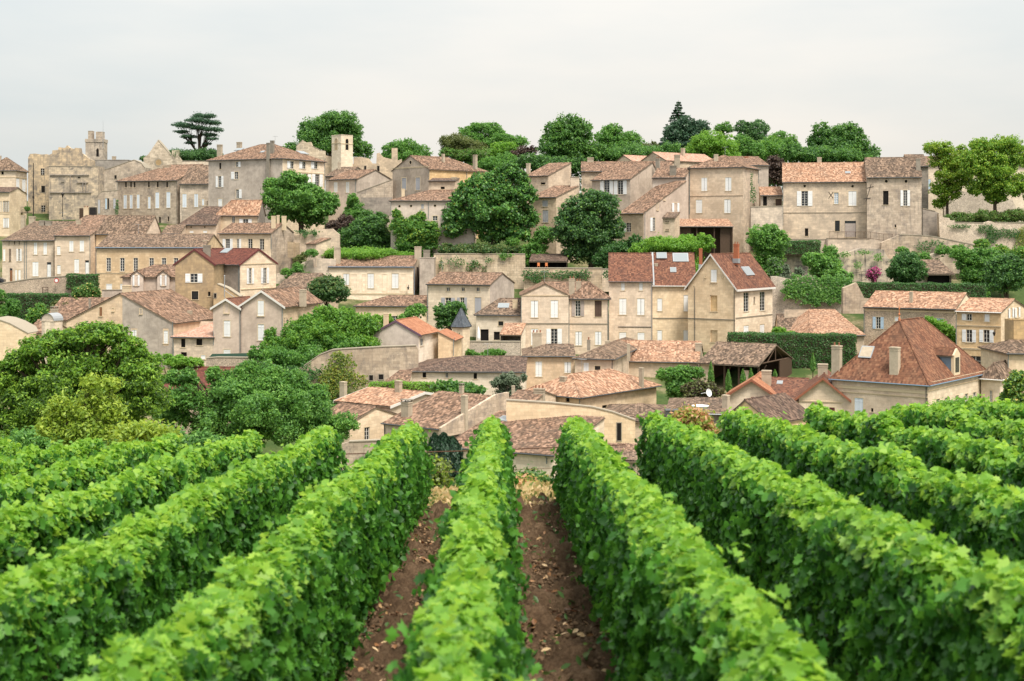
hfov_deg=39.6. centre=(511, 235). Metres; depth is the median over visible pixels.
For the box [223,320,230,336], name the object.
window
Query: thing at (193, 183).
stone house
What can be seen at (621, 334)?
window
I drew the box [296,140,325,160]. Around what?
church ruin
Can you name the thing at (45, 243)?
window
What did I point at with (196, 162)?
boundary wall
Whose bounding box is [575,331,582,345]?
window
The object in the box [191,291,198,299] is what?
window
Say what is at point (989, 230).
ivy
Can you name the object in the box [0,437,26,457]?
vine row
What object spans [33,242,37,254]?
window
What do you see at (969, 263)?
tree
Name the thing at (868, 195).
stone house
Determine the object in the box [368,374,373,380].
window
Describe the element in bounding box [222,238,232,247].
window
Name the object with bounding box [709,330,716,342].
window
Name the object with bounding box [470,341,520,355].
garden wall
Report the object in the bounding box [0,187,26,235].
town house
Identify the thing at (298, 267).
shrub
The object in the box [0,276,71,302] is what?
street wall
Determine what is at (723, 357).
open barn
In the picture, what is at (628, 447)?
outbuilding
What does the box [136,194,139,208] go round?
window
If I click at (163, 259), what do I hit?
window
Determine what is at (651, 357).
tile barn
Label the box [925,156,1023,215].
town house
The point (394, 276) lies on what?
window
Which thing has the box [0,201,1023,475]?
ground
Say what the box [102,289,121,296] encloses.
garden wall
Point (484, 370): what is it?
long barn
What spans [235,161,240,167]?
window
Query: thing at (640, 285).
window
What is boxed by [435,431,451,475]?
columnar yew
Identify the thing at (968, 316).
window
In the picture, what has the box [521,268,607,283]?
ivy
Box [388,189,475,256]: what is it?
stone house
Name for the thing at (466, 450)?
cable
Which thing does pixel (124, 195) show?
window
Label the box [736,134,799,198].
shrub
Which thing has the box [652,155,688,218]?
stone house
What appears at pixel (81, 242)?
window
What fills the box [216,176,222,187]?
window
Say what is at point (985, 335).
window
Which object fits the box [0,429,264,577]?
vine row
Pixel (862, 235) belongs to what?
railing
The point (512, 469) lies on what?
cable
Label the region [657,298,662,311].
window
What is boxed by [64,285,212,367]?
gable house
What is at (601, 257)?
shrub
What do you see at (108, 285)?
window
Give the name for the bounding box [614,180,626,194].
window
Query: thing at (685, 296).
window
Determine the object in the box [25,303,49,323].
shrub
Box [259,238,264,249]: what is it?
window
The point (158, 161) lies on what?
round window
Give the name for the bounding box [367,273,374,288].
window
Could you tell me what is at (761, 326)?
window
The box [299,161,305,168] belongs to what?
window
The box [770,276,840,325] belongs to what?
retaining wall
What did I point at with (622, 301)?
window
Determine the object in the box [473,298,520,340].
patio house
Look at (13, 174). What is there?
town house
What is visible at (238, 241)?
window
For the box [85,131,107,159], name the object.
keep tower
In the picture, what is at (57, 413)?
shrub
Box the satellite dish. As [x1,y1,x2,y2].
[701,389,711,396]
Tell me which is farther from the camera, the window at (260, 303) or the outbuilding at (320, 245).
the outbuilding at (320, 245)
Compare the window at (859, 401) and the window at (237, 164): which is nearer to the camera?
the window at (859, 401)
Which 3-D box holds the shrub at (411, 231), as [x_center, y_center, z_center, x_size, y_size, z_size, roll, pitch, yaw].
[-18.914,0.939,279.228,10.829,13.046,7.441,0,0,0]
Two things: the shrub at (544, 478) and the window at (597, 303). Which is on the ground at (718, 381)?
the shrub at (544, 478)
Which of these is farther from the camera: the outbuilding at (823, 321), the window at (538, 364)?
the outbuilding at (823, 321)
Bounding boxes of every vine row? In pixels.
[0,424,351,680]
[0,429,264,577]
[0,432,183,554]
[0,434,106,478]
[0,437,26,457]
[64,419,436,680]
[384,414,542,680]
[548,416,840,680]
[632,406,1023,680]
[716,406,1023,679]
[803,400,1023,500]
[890,402,1023,453]
[965,396,1023,421]
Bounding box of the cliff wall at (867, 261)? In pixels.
[781,248,895,285]
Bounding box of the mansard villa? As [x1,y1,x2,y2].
[828,306,985,417]
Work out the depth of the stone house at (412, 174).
300.55 m
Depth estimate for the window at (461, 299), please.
244.44 m
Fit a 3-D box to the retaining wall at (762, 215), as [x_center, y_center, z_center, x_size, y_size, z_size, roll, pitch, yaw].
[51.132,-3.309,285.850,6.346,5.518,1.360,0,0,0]
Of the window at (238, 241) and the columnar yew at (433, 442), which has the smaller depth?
the columnar yew at (433, 442)
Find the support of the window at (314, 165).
in the manor house at (240, 173)
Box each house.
[0,156,29,218]
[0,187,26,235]
[1,206,105,281]
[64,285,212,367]
[95,215,161,245]
[95,224,223,296]
[104,160,150,190]
[115,164,202,223]
[120,264,174,291]
[173,245,225,311]
[178,206,223,239]
[179,165,207,222]
[206,136,326,232]
[210,286,322,363]
[211,248,277,296]
[215,200,265,229]
[218,215,293,275]
[325,162,361,191]
[327,169,390,226]
[329,246,421,299]
[332,402,397,469]
[333,380,433,412]
[380,383,508,452]
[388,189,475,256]
[391,154,488,237]
[425,272,514,336]
[455,410,604,482]
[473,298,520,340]
[519,271,570,347]
[521,330,636,387]
[525,359,661,408]
[526,162,570,241]
[530,185,578,262]
[569,276,610,353]
[581,155,674,194]
[590,157,659,242]
[616,155,645,161]
[619,180,686,252]
[641,148,711,167]
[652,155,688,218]
[687,154,760,252]
[726,363,850,411]
[729,156,769,186]
[782,157,921,240]
[863,290,969,345]
[903,154,928,208]
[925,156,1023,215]
[955,297,1023,363]
[977,339,1023,391]
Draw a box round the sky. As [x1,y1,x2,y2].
[0,0,1023,200]
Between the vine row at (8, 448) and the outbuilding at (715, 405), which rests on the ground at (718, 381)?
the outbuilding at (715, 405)
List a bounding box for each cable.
[346,444,625,454]
[453,468,548,471]
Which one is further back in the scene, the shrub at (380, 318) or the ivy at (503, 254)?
the ivy at (503, 254)
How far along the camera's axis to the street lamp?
325.42 m
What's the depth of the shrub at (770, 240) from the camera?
264.43 m
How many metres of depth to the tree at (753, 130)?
386.93 m
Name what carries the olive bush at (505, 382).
on the ground at (718, 381)
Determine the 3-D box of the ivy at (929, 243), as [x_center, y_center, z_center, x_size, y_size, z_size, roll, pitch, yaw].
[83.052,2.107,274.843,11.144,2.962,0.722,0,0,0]
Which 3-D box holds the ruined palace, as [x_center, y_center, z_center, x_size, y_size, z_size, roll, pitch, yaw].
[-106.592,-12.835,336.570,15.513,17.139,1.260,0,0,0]
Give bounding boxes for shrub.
[0,289,21,317]
[1,420,225,449]
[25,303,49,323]
[33,369,132,448]
[48,300,68,311]
[71,282,101,299]
[107,418,182,443]
[139,147,216,161]
[151,353,204,422]
[247,336,364,372]
[280,248,318,278]
[292,251,307,264]
[321,244,413,259]
[323,213,354,235]
[336,214,390,249]
[354,209,390,224]
[359,312,393,335]
[388,207,442,256]
[427,452,455,488]
[436,241,523,271]
[438,146,513,175]
[465,347,507,355]
[477,151,525,188]
[488,141,519,159]
[503,224,555,266]
[512,464,551,481]
[516,152,590,190]
[588,140,685,160]
[591,233,643,268]
[627,232,715,271]
[642,141,659,146]
[680,378,725,397]
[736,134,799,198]
[745,223,791,275]
[764,257,782,328]
[769,264,805,278]
[771,326,803,334]
[778,140,873,162]
[885,249,928,284]
[894,243,950,263]
[925,393,984,408]
[945,207,1023,221]
[972,237,1023,297]
[998,369,1023,403]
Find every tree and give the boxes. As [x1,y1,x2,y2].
[0,319,175,439]
[154,358,360,447]
[171,111,223,153]
[259,304,381,368]
[260,169,340,231]
[282,110,374,158]
[307,273,350,307]
[313,350,368,399]
[342,193,364,220]
[381,137,432,160]
[396,302,427,318]
[432,300,468,329]
[436,132,487,162]
[440,159,540,244]
[458,121,530,148]
[510,145,537,170]
[535,112,598,160]
[548,188,626,267]
[591,123,647,150]
[655,364,705,398]
[658,114,711,152]
[668,100,687,121]
[685,128,741,158]
[713,121,733,140]
[732,133,765,157]
[733,119,770,142]
[765,154,784,186]
[769,130,801,162]
[801,244,853,283]
[805,120,881,156]
[922,140,974,213]
[925,315,955,343]
[948,243,1000,297]
[957,134,1023,212]
[980,251,1023,297]
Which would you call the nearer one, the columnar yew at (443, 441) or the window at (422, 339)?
the columnar yew at (443, 441)
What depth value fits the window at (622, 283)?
238.55 m
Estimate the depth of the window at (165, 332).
216.09 m
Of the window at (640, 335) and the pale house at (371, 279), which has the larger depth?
the pale house at (371, 279)
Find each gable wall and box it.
[0,316,37,371]
[506,399,634,443]
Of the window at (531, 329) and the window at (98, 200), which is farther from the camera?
the window at (98, 200)
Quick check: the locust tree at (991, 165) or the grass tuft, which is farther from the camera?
the locust tree at (991, 165)
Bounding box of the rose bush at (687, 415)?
[669,401,721,433]
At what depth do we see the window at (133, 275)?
240.83 m
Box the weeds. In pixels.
[298,488,981,680]
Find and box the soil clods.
[300,501,613,680]
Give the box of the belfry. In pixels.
[331,135,352,170]
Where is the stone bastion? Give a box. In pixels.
[49,166,103,219]
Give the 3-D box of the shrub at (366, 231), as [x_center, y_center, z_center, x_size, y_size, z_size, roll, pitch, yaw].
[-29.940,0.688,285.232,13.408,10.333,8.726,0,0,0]
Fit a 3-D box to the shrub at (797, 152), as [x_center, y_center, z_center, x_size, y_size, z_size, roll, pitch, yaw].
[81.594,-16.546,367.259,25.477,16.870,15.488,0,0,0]
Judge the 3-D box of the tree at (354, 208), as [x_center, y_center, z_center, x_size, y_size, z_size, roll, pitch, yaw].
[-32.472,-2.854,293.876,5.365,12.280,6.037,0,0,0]
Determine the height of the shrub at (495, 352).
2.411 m
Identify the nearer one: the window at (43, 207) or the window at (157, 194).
the window at (157, 194)
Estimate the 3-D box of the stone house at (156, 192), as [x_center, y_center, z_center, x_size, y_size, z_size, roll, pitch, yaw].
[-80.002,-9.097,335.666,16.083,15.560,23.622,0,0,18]
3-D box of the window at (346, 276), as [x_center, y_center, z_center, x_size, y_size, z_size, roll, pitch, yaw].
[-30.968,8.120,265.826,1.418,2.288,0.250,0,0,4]
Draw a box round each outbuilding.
[33,319,66,362]
[48,297,110,326]
[95,190,122,214]
[161,225,186,233]
[213,283,242,305]
[275,273,337,307]
[305,238,330,266]
[353,295,427,322]
[385,369,411,383]
[428,177,459,189]
[437,328,463,357]
[509,385,556,401]
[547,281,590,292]
[607,403,666,474]
[608,443,636,451]
[614,451,637,473]
[666,397,726,430]
[774,313,797,331]
[784,309,865,353]
[1005,319,1023,340]
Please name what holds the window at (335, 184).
in the stone house at (343, 185)
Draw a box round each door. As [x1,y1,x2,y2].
[47,262,50,276]
[85,260,88,274]
[844,221,855,237]
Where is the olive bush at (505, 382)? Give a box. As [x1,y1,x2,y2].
[489,371,527,396]
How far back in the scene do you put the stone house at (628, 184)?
299.51 m
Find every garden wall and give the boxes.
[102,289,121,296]
[206,356,255,366]
[300,344,418,384]
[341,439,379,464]
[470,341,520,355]
[841,283,868,313]
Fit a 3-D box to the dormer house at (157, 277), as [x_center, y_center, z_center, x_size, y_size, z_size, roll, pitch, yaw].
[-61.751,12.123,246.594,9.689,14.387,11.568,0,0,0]
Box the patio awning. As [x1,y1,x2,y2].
[499,323,525,355]
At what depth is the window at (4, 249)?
269.52 m
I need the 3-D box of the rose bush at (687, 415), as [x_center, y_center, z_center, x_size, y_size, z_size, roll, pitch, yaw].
[4.673,5.498,36.019,1.438,2.561,1.181,0,0,13]
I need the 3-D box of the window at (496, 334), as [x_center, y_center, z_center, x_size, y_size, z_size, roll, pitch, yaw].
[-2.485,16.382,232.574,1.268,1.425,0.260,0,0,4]
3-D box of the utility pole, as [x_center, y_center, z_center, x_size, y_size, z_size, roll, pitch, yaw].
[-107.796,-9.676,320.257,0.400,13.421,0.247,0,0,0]
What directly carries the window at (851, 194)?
in the stone house at (868, 195)
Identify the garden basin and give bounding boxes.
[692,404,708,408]
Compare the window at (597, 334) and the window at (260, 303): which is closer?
the window at (260, 303)
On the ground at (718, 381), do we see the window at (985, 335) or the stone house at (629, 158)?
the stone house at (629, 158)
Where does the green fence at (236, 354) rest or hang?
on the ground at (718, 381)
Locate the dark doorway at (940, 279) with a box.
[927,275,948,284]
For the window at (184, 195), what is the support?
in the stone house at (193, 183)
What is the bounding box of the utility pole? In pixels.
[32,163,33,215]
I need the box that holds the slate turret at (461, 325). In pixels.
[451,308,471,355]
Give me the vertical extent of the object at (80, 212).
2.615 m
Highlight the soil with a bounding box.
[335,492,1023,680]
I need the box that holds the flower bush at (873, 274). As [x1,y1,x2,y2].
[865,266,881,282]
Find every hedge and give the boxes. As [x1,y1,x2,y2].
[6,292,69,321]
[65,273,99,289]
[368,378,434,392]
[727,331,857,368]
[782,240,821,254]
[855,281,986,297]
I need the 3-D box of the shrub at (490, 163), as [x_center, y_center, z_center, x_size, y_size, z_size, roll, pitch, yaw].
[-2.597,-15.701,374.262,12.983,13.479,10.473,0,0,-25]
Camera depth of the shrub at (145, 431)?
29.86 m
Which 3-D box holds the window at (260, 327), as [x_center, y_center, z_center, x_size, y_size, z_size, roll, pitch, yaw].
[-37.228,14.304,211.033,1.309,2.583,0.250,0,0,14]
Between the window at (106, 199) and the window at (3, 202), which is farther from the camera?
the window at (106, 199)
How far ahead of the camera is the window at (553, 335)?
230.93 m
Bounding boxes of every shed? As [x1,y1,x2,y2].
[529,254,567,267]
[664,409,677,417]
[758,186,782,233]
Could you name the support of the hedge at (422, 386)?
on the ground at (718, 381)
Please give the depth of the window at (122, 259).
255.61 m
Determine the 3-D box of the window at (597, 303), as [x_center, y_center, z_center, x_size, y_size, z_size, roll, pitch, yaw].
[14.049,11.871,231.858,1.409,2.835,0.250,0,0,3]
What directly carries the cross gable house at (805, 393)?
on the ground at (718, 381)
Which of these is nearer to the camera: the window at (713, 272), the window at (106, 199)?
the window at (713, 272)
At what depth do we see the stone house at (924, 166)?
314.57 m
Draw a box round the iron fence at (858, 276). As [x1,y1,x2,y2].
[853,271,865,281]
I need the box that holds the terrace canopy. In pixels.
[680,219,733,263]
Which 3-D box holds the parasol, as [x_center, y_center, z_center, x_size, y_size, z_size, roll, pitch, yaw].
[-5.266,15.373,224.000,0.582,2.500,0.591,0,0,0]
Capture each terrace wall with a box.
[792,239,825,251]
[826,238,881,251]
[880,234,1021,273]
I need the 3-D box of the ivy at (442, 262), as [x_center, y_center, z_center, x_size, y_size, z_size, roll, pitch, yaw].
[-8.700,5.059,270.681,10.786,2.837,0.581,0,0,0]
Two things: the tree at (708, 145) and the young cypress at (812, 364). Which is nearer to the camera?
the young cypress at (812, 364)
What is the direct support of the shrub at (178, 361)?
on the ground at (718, 381)
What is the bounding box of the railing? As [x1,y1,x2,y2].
[830,232,897,240]
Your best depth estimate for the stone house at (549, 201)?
285.29 m
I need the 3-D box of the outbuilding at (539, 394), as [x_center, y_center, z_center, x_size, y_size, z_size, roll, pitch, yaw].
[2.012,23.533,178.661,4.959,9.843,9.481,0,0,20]
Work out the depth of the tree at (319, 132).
410.19 m
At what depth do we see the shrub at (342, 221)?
286.26 m
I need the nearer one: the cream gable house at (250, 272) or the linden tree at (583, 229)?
the cream gable house at (250, 272)
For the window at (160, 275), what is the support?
in the dormer house at (157, 277)
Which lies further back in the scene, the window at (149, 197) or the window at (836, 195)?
the window at (149, 197)
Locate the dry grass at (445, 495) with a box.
[425,480,555,509]
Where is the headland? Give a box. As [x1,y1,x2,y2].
[429,485,554,506]
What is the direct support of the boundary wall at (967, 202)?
on the ground at (718, 381)
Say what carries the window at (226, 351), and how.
in the plaster house at (241, 324)
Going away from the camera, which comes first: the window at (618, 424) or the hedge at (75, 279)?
the window at (618, 424)
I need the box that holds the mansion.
[608,242,775,351]
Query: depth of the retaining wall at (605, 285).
263.38 m
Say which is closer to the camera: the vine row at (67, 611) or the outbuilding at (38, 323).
the vine row at (67, 611)
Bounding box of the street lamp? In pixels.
[61,192,63,216]
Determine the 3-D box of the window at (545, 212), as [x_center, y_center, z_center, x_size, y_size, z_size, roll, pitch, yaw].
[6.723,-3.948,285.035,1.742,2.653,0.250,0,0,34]
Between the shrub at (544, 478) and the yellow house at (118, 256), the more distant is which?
the yellow house at (118, 256)
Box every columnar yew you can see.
[427,432,438,457]
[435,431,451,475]
[448,436,463,480]
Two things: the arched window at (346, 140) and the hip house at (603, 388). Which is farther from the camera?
the arched window at (346, 140)
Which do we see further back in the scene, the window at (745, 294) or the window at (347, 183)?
the window at (347, 183)
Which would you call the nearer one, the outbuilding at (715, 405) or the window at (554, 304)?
the outbuilding at (715, 405)
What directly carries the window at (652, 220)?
in the stone house at (644, 214)
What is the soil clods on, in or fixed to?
on the soil
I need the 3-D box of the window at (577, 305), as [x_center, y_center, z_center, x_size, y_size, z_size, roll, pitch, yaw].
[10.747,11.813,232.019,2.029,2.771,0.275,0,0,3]
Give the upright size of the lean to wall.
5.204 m
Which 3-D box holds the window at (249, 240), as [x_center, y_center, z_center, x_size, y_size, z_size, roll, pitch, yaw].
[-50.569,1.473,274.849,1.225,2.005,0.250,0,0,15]
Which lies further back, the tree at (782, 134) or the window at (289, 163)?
the tree at (782, 134)
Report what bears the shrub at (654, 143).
on the ground at (718, 381)
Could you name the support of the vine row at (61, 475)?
on the soil
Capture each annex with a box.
[170,321,214,365]
[978,360,1011,401]
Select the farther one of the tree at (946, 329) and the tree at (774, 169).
the tree at (774, 169)
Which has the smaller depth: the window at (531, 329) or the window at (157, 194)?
the window at (531, 329)
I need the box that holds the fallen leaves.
[353,501,614,680]
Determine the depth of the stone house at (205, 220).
280.73 m
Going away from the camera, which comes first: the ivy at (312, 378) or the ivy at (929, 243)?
the ivy at (312, 378)
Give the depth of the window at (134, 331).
217.52 m
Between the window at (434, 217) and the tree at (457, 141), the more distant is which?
the tree at (457, 141)
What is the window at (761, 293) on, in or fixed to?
in the mansion
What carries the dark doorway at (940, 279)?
in the garden hut
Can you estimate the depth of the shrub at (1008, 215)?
296.88 m
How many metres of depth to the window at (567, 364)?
203.05 m
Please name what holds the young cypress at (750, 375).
on the ground at (718, 381)
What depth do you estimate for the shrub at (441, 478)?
34.81 m
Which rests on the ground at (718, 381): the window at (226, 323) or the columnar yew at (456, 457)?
the columnar yew at (456, 457)
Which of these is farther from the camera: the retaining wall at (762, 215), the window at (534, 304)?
the retaining wall at (762, 215)
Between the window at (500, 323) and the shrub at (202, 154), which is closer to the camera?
the window at (500, 323)
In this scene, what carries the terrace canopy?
on the ground at (718, 381)
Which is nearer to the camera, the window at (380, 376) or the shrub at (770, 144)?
the window at (380, 376)
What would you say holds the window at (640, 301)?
in the mansion
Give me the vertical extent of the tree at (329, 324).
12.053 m
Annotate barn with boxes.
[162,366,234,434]
[372,313,439,362]
[407,343,527,394]
[605,340,703,378]
[697,341,793,389]
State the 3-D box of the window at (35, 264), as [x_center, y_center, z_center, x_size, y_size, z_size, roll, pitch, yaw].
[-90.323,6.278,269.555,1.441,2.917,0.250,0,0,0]
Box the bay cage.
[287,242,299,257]
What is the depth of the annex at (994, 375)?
178.80 m
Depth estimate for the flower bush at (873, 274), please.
244.39 m
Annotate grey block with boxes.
[419,250,435,294]
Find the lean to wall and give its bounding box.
[357,179,392,201]
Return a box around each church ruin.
[143,140,181,169]
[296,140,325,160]
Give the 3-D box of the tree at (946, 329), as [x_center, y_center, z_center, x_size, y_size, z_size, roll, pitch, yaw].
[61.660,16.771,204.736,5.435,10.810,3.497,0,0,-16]
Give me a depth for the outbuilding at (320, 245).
272.96 m
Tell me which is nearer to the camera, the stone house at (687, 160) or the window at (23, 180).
the window at (23, 180)
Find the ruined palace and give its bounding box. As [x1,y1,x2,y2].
[28,145,94,213]
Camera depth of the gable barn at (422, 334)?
208.09 m
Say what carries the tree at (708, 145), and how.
on the ground at (718, 381)
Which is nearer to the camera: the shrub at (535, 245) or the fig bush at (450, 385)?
the fig bush at (450, 385)
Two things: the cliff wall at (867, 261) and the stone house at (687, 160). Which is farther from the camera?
the stone house at (687, 160)
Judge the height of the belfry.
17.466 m
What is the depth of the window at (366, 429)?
170.36 m
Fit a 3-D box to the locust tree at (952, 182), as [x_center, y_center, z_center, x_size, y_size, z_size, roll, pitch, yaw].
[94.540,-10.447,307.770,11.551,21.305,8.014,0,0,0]
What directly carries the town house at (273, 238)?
on the ground at (718, 381)
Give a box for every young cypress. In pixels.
[707,361,714,381]
[724,369,732,391]
[740,369,745,382]
[748,368,753,378]
[810,353,815,377]
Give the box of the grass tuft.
[514,472,541,484]
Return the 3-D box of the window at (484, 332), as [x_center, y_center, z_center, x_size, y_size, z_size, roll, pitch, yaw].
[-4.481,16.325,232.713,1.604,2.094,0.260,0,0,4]
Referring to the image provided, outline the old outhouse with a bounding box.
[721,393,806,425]
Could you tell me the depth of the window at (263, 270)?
248.11 m
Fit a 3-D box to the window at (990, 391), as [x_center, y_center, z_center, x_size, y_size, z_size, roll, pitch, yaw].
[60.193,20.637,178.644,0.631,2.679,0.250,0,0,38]
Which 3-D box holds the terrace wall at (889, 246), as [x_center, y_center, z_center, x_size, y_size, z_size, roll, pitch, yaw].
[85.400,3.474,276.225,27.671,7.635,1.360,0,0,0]
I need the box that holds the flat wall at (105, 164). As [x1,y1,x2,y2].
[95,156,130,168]
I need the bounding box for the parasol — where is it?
[477,326,479,340]
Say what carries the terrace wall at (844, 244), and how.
on the ground at (718, 381)
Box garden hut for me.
[916,259,954,284]
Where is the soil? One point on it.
(404, 585)
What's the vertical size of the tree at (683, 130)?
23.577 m
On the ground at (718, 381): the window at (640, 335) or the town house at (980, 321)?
the town house at (980, 321)
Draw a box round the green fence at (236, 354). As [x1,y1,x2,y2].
[210,353,247,356]
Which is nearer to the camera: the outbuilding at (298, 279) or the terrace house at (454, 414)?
the terrace house at (454, 414)
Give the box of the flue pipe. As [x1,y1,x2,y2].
[224,275,233,297]
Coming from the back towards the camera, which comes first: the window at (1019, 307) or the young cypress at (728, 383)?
the window at (1019, 307)
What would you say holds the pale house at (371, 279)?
on the ground at (718, 381)
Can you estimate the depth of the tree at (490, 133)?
418.15 m
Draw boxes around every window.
[2,201,4,211]
[2,248,5,261]
[16,248,21,261]
[22,178,25,191]
[31,261,38,276]
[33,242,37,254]
[41,185,44,192]
[41,205,45,211]
[43,242,46,254]
[56,246,60,254]
[57,265,60,273]
[69,240,73,251]
[74,259,79,272]
[79,240,84,251]
[97,199,100,213]
[98,306,102,316]
[105,198,107,208]
[106,257,111,271]
[106,283,112,288]
[119,257,124,271]
[123,194,126,208]
[129,194,132,208]
[131,329,136,336]
[133,257,137,271]
[133,275,139,285]
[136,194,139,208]
[148,196,150,208]
[149,257,153,265]
[154,158,162,166]
[155,192,159,208]
[160,275,166,285]
[161,257,166,263]
[163,330,168,343]
[166,191,170,207]
[173,257,178,263]
[180,339,185,347]
[182,193,186,207]
[185,273,201,282]
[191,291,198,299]
[194,193,197,206]
[195,339,202,345]
[200,354,205,359]
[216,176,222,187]
[218,198,222,205]
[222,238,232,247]
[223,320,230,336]
[224,349,230,353]
[231,171,238,179]
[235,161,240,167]
[235,189,241,198]
[236,238,240,247]
[239,218,251,222]
[247,238,252,247]
[247,268,253,283]
[257,300,264,316]
[257,324,264,340]
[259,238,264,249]
[261,267,268,283]
[287,161,292,168]
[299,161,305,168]
[311,162,317,168]
[312,174,322,186]
[333,182,337,192]
[334,138,337,149]
[343,273,349,284]
[345,138,348,149]
[345,181,349,192]
[364,426,369,438]
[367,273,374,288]
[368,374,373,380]
[378,374,383,379]
[391,273,398,288]
[401,177,406,189]
[415,177,419,190]
[420,338,423,346]
[432,215,437,220]
[441,297,454,304]
[457,297,466,308]
[474,297,481,313]
[481,329,488,340]
[494,332,499,339]
[498,321,503,325]
[530,300,538,317]
[530,328,538,345]
[535,361,542,376]
[542,200,547,206]
[542,210,548,222]
[546,328,561,343]
[550,300,558,317]
[564,361,571,372]
[572,300,583,316]
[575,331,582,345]
[582,362,589,371]
[594,300,601,316]
[594,331,601,344]
[594,365,600,369]
[600,180,612,193]
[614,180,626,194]
[616,422,621,441]
[619,298,626,314]
[619,332,626,338]
[620,282,625,290]
[624,222,630,231]
[636,298,644,315]
[637,332,644,339]
[638,283,643,290]
[650,217,655,231]
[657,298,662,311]
[657,330,662,339]
[672,202,678,211]
[683,294,687,311]
[683,330,687,340]
[695,199,702,212]
[701,177,707,190]
[709,295,716,311]
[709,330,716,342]
[710,269,717,282]
[724,199,730,212]
[725,177,731,190]
[743,291,749,311]
[743,325,747,331]
[759,291,765,311]
[759,323,764,332]
[763,196,766,205]
[775,198,781,205]
[797,191,811,205]
[834,192,838,203]
[834,220,840,231]
[848,190,856,205]
[854,397,863,415]
[873,316,883,328]
[883,191,887,204]
[901,190,909,205]
[962,313,972,320]
[962,329,975,342]
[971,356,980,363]
[979,329,993,342]
[984,313,989,321]
[989,389,992,401]
[1009,307,1013,318]
[1015,307,1020,317]
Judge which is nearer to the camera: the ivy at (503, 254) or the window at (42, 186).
the ivy at (503, 254)
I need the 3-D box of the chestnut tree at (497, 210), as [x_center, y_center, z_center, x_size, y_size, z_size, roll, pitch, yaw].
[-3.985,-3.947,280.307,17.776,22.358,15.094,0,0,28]
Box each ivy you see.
[114,200,118,214]
[286,363,322,383]
[294,228,322,238]
[438,255,492,269]
[497,252,514,260]
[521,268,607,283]
[750,169,756,202]
[780,272,852,307]
[840,250,882,268]
[914,239,970,251]
[947,224,1019,247]
[1014,226,1023,248]
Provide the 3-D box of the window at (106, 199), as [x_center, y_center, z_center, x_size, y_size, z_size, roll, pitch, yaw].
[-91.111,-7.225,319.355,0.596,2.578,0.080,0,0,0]
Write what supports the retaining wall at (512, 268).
on the ground at (718, 381)
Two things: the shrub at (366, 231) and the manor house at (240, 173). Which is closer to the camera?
the shrub at (366, 231)
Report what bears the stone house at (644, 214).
on the ground at (718, 381)
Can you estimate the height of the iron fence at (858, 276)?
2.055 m
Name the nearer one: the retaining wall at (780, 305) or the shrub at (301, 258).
the retaining wall at (780, 305)
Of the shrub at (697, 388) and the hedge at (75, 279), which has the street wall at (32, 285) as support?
the hedge at (75, 279)
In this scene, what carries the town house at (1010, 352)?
on the ground at (718, 381)
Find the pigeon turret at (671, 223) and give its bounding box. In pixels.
[662,212,679,237]
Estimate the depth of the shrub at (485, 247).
273.15 m
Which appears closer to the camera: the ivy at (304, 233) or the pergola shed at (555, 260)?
the pergola shed at (555, 260)
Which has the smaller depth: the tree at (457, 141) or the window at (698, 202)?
the window at (698, 202)
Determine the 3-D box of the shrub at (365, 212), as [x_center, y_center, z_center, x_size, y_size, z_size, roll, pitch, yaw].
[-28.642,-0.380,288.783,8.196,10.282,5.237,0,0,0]
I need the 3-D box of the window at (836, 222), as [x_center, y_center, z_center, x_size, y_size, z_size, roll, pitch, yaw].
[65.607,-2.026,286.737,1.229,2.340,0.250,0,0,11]
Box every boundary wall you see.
[182,161,207,164]
[325,148,401,178]
[570,176,578,193]
[922,208,939,236]
[943,191,1022,221]
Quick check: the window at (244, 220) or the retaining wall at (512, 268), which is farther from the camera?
the window at (244, 220)
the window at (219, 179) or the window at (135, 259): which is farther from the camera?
the window at (219, 179)
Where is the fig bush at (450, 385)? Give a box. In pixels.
[429,378,486,394]
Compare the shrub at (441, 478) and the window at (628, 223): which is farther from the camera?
the window at (628, 223)
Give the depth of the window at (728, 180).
291.78 m
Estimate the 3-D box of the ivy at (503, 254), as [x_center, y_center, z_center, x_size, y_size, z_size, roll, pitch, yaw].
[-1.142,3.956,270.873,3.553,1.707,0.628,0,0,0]
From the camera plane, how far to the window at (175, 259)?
255.61 m
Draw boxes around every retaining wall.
[276,259,335,283]
[294,229,339,253]
[361,197,391,215]
[434,253,524,288]
[524,267,601,289]
[602,269,608,291]
[750,206,782,230]
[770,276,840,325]
[937,213,1023,249]
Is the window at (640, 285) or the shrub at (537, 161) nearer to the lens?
the window at (640, 285)
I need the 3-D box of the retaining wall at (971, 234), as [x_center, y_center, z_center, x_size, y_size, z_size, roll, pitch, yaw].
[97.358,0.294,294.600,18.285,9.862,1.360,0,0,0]
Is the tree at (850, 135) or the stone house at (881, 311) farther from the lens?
the tree at (850, 135)
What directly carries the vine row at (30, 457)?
on the soil
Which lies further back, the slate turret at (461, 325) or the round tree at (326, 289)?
the round tree at (326, 289)

